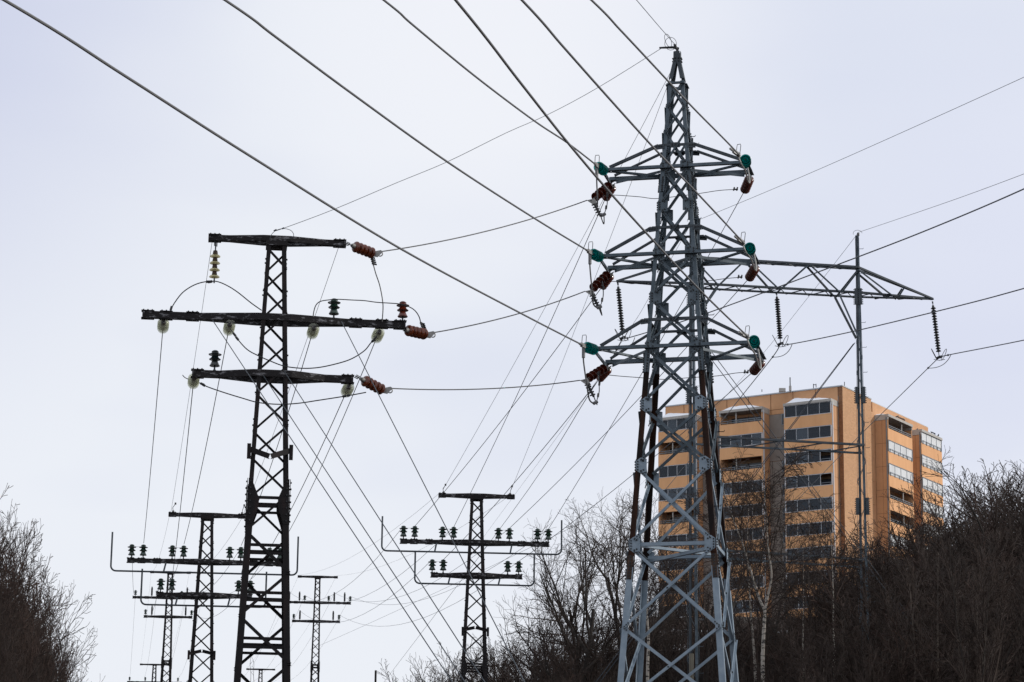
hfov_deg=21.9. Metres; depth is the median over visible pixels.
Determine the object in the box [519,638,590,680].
bush
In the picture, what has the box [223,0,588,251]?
conductor
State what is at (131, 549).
pin insulator
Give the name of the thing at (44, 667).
bush
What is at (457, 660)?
bush
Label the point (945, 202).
earth wire
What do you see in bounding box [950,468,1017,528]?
bush
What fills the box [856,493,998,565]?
bush
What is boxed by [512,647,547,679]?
bush
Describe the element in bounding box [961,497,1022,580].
bush
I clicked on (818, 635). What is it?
bush
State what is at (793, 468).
guy wire
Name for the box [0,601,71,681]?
bush
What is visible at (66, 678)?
bush
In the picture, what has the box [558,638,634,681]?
bush
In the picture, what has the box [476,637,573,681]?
bush
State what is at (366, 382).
insulator string
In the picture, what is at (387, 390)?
dead end clamp
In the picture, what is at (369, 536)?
guy wire
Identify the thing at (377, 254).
dead end clamp
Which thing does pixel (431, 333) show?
dead end clamp
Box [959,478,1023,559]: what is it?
bush
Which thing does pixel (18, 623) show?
bush
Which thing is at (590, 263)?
jumper cable
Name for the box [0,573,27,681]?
bush
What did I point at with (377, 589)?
conductor
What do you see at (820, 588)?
bare tree
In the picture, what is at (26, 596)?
bush
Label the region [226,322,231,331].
insulator string
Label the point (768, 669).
young tree
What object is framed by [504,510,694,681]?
bare tree
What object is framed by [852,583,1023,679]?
bush
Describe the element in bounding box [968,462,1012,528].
bush
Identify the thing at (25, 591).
bush
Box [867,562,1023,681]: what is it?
bush
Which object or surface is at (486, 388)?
conductor
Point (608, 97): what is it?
conductor
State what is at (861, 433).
conductor
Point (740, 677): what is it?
bush
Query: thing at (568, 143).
conductor
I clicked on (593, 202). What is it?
dead end clamp
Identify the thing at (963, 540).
bush
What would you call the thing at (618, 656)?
bush
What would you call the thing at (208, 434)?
conductor
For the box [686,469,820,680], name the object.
birch tree
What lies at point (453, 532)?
pin insulator
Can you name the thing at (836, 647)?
bush
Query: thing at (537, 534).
pin insulator
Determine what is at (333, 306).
pin insulator
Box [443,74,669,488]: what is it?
earth wire
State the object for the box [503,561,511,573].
pin insulator
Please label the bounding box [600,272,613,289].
insulator string
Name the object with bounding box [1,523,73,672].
bush
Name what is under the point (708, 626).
bare tree
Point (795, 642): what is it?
bush
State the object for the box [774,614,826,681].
young tree
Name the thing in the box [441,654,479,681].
bush
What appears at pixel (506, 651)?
bush
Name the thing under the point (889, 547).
bush
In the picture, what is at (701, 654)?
bush
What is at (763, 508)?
birch tree
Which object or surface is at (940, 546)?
bush
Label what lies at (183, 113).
conductor
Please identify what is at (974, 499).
bush
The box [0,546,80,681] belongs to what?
bush
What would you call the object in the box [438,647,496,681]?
bush
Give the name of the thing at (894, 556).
bush
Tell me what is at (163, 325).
insulator string
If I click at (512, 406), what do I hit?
conductor
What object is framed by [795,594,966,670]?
bush
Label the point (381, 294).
jumper cable
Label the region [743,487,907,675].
birch tree
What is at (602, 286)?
jumper cable
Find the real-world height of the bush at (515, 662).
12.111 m
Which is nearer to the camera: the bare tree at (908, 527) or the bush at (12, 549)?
the bush at (12, 549)
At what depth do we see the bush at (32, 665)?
66.58 m
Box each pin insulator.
[128,544,135,557]
[139,544,147,557]
[157,578,164,591]
[168,545,176,558]
[168,579,175,592]
[180,545,187,558]
[209,350,221,369]
[226,547,233,559]
[235,580,240,593]
[237,547,243,559]
[248,580,254,590]
[328,298,340,317]
[396,301,408,319]
[399,526,407,538]
[411,526,418,538]
[428,559,435,571]
[438,526,446,539]
[439,559,447,572]
[450,527,457,539]
[494,528,502,539]
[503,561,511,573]
[505,528,512,540]
[515,561,521,573]
[533,528,541,540]
[544,529,552,540]
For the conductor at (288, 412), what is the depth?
57.26 m
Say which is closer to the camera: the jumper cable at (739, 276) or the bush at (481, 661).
the jumper cable at (739, 276)
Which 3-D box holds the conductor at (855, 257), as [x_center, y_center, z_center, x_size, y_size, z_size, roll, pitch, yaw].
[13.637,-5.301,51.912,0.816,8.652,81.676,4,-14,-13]
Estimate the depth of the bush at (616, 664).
111.89 m
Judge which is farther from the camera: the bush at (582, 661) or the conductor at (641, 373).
the bush at (582, 661)
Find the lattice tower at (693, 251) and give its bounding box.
[594,34,766,681]
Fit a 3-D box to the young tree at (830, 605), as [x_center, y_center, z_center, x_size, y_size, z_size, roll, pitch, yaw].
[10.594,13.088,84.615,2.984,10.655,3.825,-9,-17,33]
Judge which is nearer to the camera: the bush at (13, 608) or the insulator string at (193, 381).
the insulator string at (193, 381)
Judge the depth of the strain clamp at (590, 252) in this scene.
55.73 m
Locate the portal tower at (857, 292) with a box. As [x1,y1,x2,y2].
[616,219,933,681]
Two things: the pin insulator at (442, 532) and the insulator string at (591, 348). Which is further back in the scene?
the pin insulator at (442, 532)
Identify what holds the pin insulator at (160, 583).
attached to the lattice pole at (197, 595)
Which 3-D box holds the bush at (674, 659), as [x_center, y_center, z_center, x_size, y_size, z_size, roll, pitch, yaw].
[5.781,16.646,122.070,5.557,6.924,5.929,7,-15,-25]
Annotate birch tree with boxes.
[602,489,692,681]
[656,437,843,681]
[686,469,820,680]
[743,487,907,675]
[746,509,862,649]
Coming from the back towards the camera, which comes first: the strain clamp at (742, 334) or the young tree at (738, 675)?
the young tree at (738, 675)
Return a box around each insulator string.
[160,320,165,329]
[191,378,195,385]
[212,241,217,282]
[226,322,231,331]
[310,325,316,335]
[344,384,350,393]
[346,241,375,257]
[354,375,384,394]
[374,329,381,339]
[403,325,427,339]
[583,364,608,381]
[585,342,598,354]
[588,271,610,291]
[590,182,612,200]
[592,249,602,261]
[596,366,611,381]
[598,162,608,175]
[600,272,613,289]
[602,183,615,200]
[615,283,630,340]
[740,154,750,167]
[740,175,753,193]
[744,242,755,254]
[745,264,759,281]
[748,335,759,348]
[749,359,764,374]
[772,293,787,346]
[931,301,946,360]
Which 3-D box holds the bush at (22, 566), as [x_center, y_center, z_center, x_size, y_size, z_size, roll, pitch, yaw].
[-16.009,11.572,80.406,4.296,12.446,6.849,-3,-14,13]
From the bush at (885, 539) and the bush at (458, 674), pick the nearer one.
the bush at (458, 674)
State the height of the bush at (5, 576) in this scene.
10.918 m
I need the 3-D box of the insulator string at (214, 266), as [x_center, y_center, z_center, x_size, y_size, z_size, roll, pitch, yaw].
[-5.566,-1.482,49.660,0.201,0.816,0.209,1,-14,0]
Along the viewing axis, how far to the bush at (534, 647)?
136.95 m
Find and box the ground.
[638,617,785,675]
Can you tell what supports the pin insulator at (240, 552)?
attached to the lattice pole at (197, 595)
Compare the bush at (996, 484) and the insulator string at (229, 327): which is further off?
the bush at (996, 484)
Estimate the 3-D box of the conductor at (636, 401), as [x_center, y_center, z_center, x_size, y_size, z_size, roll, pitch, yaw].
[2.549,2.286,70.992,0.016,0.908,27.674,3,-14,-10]
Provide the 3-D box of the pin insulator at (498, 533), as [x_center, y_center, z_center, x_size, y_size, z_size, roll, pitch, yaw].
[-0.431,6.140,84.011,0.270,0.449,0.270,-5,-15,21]
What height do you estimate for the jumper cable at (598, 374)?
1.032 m
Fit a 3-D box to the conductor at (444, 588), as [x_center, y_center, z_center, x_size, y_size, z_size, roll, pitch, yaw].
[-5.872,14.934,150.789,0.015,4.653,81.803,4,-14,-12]
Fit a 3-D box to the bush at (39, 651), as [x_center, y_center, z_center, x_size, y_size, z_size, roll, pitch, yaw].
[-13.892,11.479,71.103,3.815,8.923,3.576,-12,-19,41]
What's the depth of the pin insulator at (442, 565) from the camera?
83.60 m
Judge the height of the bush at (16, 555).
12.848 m
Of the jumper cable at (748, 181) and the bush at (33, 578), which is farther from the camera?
the bush at (33, 578)
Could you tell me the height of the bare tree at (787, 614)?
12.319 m
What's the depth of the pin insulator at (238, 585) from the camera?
81.55 m
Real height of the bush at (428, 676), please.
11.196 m
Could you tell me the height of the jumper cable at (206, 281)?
0.599 m
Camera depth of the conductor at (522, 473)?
68.34 m
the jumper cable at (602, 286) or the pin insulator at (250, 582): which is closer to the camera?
the jumper cable at (602, 286)
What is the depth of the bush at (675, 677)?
101.21 m
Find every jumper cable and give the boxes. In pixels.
[170,280,261,310]
[199,382,365,404]
[231,330,376,368]
[313,299,420,322]
[373,265,383,321]
[582,348,597,404]
[588,254,601,308]
[595,167,605,216]
[597,371,600,399]
[600,276,604,304]
[605,190,608,211]
[610,370,748,379]
[612,275,742,283]
[617,187,737,198]
[738,157,749,183]
[742,245,756,270]
[747,339,761,369]
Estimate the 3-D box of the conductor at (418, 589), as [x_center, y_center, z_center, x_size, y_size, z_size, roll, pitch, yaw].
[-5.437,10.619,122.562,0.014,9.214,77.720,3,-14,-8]
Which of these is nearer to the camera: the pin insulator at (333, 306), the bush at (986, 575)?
the pin insulator at (333, 306)
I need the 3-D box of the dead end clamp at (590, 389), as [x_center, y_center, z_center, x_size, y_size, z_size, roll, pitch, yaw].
[1.617,0.995,56.646,0.335,0.422,0.057,1,-14,0]
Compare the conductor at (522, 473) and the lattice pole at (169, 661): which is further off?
the lattice pole at (169, 661)
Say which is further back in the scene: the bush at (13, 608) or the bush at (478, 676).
the bush at (478, 676)
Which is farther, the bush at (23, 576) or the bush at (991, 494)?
the bush at (991, 494)
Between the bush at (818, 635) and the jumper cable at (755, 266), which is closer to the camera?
the jumper cable at (755, 266)
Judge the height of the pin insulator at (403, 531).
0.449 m
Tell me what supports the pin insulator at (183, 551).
attached to the lattice pole at (197, 595)
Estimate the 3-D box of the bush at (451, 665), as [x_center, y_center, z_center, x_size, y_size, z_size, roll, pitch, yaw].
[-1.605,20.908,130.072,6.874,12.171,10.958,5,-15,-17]
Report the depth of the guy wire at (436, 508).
41.81 m
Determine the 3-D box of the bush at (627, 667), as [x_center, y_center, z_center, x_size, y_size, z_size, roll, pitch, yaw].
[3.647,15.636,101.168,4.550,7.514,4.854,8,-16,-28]
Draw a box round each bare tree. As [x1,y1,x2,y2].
[0,514,38,642]
[466,587,681,681]
[475,502,631,681]
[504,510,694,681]
[550,490,709,681]
[597,550,688,681]
[624,493,745,680]
[637,530,788,681]
[664,510,813,681]
[698,523,851,681]
[756,531,882,680]
[766,538,903,644]
[774,531,859,662]
[856,476,1023,604]
[868,490,976,589]
[922,445,1023,601]
[923,469,1023,575]
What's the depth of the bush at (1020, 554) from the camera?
99.72 m
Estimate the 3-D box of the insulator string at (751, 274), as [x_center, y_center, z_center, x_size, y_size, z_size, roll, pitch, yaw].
[5.231,-1.492,57.584,0.219,0.286,0.745,3,-14,-8]
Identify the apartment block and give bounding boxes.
[658,385,943,617]
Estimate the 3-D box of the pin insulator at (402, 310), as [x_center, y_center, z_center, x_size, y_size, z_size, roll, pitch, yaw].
[-2.056,-0.552,49.855,0.244,0.405,0.244,1,-14,0]
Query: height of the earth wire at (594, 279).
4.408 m
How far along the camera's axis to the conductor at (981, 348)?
89.07 m
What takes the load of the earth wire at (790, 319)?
attached to the portal tower at (857, 292)
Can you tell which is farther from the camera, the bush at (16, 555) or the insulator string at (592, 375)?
the bush at (16, 555)
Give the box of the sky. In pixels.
[0,0,1023,681]
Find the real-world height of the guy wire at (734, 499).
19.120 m
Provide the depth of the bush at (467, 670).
110.02 m
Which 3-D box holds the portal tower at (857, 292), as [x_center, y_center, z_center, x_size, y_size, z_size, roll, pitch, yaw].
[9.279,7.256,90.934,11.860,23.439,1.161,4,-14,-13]
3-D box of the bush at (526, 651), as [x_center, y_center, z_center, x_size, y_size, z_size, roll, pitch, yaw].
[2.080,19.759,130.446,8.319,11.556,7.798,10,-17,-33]
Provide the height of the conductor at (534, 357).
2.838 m
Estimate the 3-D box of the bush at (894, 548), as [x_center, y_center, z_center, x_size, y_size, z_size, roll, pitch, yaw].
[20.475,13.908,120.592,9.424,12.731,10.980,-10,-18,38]
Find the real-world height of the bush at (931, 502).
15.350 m
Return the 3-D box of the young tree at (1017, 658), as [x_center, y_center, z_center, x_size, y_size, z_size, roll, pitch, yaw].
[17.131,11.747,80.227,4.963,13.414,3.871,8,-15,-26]
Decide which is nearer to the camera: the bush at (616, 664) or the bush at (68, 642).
the bush at (68, 642)
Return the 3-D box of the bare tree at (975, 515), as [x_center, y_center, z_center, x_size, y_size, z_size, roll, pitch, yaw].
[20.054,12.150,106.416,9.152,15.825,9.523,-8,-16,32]
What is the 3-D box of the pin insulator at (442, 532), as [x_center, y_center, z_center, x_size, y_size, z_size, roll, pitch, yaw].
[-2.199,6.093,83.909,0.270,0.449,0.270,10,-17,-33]
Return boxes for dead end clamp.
[370,250,382,264]
[383,387,392,393]
[420,322,435,337]
[580,378,594,396]
[585,290,599,305]
[587,198,601,216]
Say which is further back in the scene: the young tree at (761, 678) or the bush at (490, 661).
the bush at (490, 661)
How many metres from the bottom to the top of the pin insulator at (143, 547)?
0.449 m
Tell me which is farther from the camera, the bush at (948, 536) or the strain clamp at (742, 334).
the bush at (948, 536)
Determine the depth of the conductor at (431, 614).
109.46 m
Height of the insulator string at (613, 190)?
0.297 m
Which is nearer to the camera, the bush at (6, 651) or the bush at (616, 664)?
the bush at (6, 651)
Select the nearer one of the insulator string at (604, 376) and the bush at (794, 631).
the insulator string at (604, 376)
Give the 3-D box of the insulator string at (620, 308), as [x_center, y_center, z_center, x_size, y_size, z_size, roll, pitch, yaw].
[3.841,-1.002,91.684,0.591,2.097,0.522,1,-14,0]
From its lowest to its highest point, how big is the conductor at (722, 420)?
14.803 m
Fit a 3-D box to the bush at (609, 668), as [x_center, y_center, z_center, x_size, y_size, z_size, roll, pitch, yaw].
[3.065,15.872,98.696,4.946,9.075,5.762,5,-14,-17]
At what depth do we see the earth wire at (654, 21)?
48.71 m
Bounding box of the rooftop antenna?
[779,377,791,391]
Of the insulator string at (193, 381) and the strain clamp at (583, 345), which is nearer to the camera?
the insulator string at (193, 381)
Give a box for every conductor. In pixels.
[2,0,582,344]
[143,330,162,542]
[172,387,192,576]
[184,332,228,542]
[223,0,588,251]
[241,336,311,544]
[251,394,345,577]
[289,339,375,530]
[290,529,400,600]
[303,577,413,622]
[308,545,434,603]
[310,528,569,649]
[340,564,514,625]
[344,531,505,601]
[353,532,543,604]
[382,0,593,162]
[383,200,586,251]
[384,339,622,681]
[393,380,579,389]
[415,290,599,525]
[435,291,584,332]
[443,381,597,559]
[454,0,749,337]
[454,202,603,525]
[510,281,746,527]
[519,374,750,560]
[520,0,744,243]
[548,194,742,528]
[584,347,778,583]
[590,0,740,155]
[623,188,1023,338]
[758,360,935,538]
[780,288,1023,345]
[940,340,1023,356]
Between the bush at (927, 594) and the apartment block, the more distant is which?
the apartment block
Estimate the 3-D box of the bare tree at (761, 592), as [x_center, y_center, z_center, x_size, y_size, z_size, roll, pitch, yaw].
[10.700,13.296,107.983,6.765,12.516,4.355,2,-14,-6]
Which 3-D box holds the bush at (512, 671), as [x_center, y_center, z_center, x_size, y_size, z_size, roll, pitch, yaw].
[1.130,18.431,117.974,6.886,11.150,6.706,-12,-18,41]
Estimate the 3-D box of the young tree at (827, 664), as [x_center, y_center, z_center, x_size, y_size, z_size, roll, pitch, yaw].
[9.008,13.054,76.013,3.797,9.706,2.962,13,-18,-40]
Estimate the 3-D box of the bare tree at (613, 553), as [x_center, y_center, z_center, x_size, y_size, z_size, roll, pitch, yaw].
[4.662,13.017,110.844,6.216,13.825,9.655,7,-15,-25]
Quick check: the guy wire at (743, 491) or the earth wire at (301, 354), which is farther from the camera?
the guy wire at (743, 491)
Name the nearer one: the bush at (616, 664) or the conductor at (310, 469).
the conductor at (310, 469)
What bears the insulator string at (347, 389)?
attached to the lattice pole at (284, 320)
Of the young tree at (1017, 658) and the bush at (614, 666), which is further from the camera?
the bush at (614, 666)
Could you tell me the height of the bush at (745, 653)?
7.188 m
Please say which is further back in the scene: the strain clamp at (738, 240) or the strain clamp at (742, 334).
the strain clamp at (738, 240)
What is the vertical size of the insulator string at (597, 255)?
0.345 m
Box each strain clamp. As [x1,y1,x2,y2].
[579,335,586,347]
[585,241,592,254]
[593,155,599,167]
[729,144,740,156]
[734,232,745,244]
[738,325,749,338]
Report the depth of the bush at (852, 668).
84.15 m
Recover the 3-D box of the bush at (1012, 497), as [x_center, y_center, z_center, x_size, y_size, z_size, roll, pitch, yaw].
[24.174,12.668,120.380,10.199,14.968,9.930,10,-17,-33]
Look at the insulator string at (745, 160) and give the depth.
56.11 m
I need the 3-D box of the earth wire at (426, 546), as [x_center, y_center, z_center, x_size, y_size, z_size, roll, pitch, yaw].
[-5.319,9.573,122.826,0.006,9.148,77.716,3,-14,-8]
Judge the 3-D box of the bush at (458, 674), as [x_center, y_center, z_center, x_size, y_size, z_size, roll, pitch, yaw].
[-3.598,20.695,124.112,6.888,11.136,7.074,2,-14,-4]
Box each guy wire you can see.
[212,320,452,681]
[263,375,464,681]
[284,371,484,681]
[341,321,524,681]
[596,343,853,681]
[600,343,854,681]
[712,352,913,621]
[713,361,916,630]
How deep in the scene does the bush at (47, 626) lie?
84.41 m
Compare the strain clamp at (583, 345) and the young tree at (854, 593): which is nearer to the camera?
the strain clamp at (583, 345)
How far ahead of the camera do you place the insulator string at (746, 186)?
57.92 m
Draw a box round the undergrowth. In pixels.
[630,614,788,664]
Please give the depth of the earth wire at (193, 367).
59.97 m
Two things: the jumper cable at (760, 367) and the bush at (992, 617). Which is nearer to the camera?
the jumper cable at (760, 367)
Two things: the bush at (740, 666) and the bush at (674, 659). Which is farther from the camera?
the bush at (674, 659)
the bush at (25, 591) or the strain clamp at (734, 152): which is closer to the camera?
the strain clamp at (734, 152)
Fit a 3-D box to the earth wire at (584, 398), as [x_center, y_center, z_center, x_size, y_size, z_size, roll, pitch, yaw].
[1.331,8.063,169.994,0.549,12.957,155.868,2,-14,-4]
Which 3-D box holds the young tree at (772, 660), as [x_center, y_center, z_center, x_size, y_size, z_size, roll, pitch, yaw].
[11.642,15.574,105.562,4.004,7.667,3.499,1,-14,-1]
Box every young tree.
[652,662,709,681]
[695,646,760,681]
[736,629,760,673]
[738,657,786,681]
[751,646,802,681]
[756,641,794,681]
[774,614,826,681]
[785,562,895,678]
[788,627,846,681]
[818,591,872,681]
[827,603,881,666]
[860,503,1006,681]
[865,537,973,681]
[921,461,1023,532]
[995,631,1023,681]
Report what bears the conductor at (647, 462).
attached to the insulator string at (754, 369)
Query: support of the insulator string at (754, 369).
attached to the lattice tower at (693, 251)
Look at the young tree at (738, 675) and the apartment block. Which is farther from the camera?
the apartment block
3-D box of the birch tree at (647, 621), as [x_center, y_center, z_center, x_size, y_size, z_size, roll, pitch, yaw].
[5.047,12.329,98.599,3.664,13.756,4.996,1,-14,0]
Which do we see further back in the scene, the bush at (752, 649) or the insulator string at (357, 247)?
the bush at (752, 649)
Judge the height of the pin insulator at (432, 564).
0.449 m
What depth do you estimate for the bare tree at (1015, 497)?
110.17 m
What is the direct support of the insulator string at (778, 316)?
hanging from the portal tower at (857, 292)
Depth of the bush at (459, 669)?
139.46 m
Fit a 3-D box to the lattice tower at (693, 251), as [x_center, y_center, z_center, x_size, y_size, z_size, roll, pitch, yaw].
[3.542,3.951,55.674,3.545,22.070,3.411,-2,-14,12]
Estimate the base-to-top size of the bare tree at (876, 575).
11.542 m
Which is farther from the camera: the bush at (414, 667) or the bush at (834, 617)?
the bush at (414, 667)
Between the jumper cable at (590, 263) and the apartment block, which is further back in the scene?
the apartment block
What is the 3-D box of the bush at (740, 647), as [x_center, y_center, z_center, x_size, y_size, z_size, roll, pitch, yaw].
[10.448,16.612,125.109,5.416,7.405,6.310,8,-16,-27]
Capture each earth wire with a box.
[171,244,211,509]
[243,247,338,513]
[274,49,659,230]
[302,492,440,574]
[338,499,504,575]
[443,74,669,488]
[485,228,688,534]
[511,80,669,488]
[636,0,674,44]
[677,237,854,446]
[701,77,1023,218]
[857,174,1022,232]
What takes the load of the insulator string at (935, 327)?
hanging from the portal tower at (857, 292)
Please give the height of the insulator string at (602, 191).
0.689 m
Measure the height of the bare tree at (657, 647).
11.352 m
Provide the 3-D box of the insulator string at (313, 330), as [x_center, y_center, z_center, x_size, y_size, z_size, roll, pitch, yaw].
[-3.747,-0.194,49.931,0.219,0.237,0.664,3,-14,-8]
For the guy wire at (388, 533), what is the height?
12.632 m
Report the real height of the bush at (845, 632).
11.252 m
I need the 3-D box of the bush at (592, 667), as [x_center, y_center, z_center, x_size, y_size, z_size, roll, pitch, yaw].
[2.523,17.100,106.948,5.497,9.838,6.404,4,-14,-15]
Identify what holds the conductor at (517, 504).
attached to the insulator string at (620, 308)
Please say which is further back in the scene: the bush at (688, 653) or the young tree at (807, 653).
the bush at (688, 653)
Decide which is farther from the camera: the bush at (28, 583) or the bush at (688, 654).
the bush at (688, 654)
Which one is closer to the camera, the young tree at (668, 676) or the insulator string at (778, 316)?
the insulator string at (778, 316)
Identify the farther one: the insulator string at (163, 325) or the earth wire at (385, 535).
the earth wire at (385, 535)
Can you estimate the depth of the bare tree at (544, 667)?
104.50 m
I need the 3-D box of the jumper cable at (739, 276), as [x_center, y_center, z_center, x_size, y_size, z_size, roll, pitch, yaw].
[3.610,-1.373,58.642,2.995,0.228,0.034,1,-14,0]
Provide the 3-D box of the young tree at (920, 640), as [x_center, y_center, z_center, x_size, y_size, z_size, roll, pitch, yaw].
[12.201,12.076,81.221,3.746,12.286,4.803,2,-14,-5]
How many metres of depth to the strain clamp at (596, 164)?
56.22 m
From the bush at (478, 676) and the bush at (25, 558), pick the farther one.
the bush at (478, 676)
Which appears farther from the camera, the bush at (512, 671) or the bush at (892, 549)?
the bush at (892, 549)
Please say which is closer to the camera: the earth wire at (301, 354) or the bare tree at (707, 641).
the earth wire at (301, 354)
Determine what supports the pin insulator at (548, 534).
attached to the lattice pole at (470, 542)
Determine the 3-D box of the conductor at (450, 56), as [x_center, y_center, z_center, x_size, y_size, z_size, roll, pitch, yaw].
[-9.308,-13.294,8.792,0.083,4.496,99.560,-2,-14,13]
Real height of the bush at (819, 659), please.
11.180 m
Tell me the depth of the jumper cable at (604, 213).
56.70 m
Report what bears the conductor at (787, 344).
attached to the insulator string at (778, 316)
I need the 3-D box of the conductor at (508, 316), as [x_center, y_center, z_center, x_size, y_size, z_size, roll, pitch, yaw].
[0.028,-0.612,53.674,0.022,2.539,6.970,-6,-15,25]
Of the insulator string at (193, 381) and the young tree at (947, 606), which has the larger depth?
the young tree at (947, 606)
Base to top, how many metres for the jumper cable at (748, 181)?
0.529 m
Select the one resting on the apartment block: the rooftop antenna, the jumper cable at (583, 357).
the rooftop antenna
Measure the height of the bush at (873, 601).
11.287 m
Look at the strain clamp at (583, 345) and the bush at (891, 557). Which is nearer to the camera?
the strain clamp at (583, 345)
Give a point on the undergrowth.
(725, 624)
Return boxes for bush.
[0,483,42,651]
[0,502,28,609]
[0,510,71,625]
[0,517,55,657]
[0,518,43,645]
[0,521,31,637]
[0,525,55,638]
[0,526,41,644]
[0,527,14,619]
[0,536,59,655]
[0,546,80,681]
[0,547,46,681]
[0,562,23,681]
[0,565,32,662]
[0,568,32,661]
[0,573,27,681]
[0,588,63,681]
[0,596,49,681]
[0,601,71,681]
[0,607,67,679]
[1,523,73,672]
[1,527,48,652]
[1,534,68,650]
[1,538,95,681]
[1,572,96,681]
[1,605,73,681]
[2,520,54,664]
[2,590,76,681]
[2,638,68,681]
[3,586,62,678]
[6,554,67,678]
[11,583,79,680]
[14,640,63,681]
[15,574,75,681]
[16,582,77,679]
[16,594,102,680]
[35,626,61,681]
[51,645,80,681]
[54,619,77,681]
[58,647,79,681]
[377,656,505,681]
[403,668,442,681]
[406,652,460,680]
[415,646,515,681]
[427,643,539,681]
[431,647,520,681]
[432,652,521,681]
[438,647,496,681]
[439,637,540,681]
[439,662,480,681]
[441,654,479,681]
[446,645,493,680]
[465,638,516,681]
[469,638,575,681]
[471,647,514,680]
[475,638,573,681]
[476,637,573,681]
[480,640,571,681]
[481,636,556,675]
[488,624,598,681]
[490,648,533,681]
[494,651,570,681]
[496,623,556,681]
[499,651,581,681]
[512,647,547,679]
[514,626,562,681]
[517,665,552,681]
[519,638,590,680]
[540,641,600,681]
[549,650,612,681]
[555,631,679,681]
[556,662,589,681]
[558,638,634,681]
[559,647,615,680]
[566,635,656,681]
[569,655,612,681]
[574,618,682,681]
[574,646,615,681]
[581,623,685,680]
[583,646,686,681]
[585,644,635,681]
[591,644,666,680]
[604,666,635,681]
[610,636,694,679]
[612,653,662,681]
[630,656,686,681]
[658,619,750,681]
[659,614,745,681]
[659,669,711,681]
[663,652,772,681]
[668,645,718,681]
[669,611,744,680]
[704,616,778,676]
[723,614,801,676]
[738,583,908,681]
[738,617,801,679]
[739,632,778,672]
[743,576,981,681]
[751,568,957,681]
[752,577,1022,679]
[757,599,838,679]
[763,584,980,681]
[765,558,986,679]
[765,577,1003,681]
[771,568,972,681]
[772,537,967,677]
[775,505,990,623]
[776,553,1023,643]
[777,554,873,647]
[779,557,1018,681]
[780,620,939,681]
[782,551,1023,681]
[783,514,916,623]
[783,528,923,633]
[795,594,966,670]
[804,516,1018,625]
[809,591,1010,679]
[816,545,1023,670]
[819,520,942,595]
[827,516,952,588]
[834,509,986,595]
[841,508,916,583]
[843,506,1007,621]
[843,553,939,629]
[846,524,926,613]
[847,532,1020,623]
[849,517,974,599]
[850,525,945,628]
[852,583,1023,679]
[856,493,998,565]
[863,469,1019,546]
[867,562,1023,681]
[868,547,1022,665]
[875,473,1022,573]
[875,525,1022,647]
[875,526,1023,659]
[892,475,1023,544]
[895,476,1011,568]
[895,522,1020,582]
[897,504,1023,600]
[912,523,1023,607]
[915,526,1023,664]
[926,500,1013,555]
[928,517,1023,601]
[933,485,1023,535]
[946,460,1023,527]
[947,502,1023,579]
[949,484,1008,563]
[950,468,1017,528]
[952,525,1018,569]
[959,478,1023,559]
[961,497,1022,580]
[965,458,1019,553]
[966,519,1023,576]
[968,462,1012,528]
[973,476,1023,537]
[977,460,1023,531]
[995,467,1023,559]
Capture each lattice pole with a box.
[110,511,298,681]
[127,663,167,681]
[132,571,205,681]
[141,233,406,681]
[246,668,274,681]
[290,575,350,681]
[381,492,562,681]
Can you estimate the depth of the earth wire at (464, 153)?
54.02 m
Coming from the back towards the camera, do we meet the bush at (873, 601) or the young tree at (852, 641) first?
the bush at (873, 601)
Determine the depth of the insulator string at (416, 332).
50.03 m
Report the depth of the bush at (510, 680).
112.31 m
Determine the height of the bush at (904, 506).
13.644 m
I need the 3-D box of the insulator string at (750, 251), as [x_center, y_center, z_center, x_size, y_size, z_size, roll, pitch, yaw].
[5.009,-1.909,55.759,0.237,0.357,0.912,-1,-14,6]

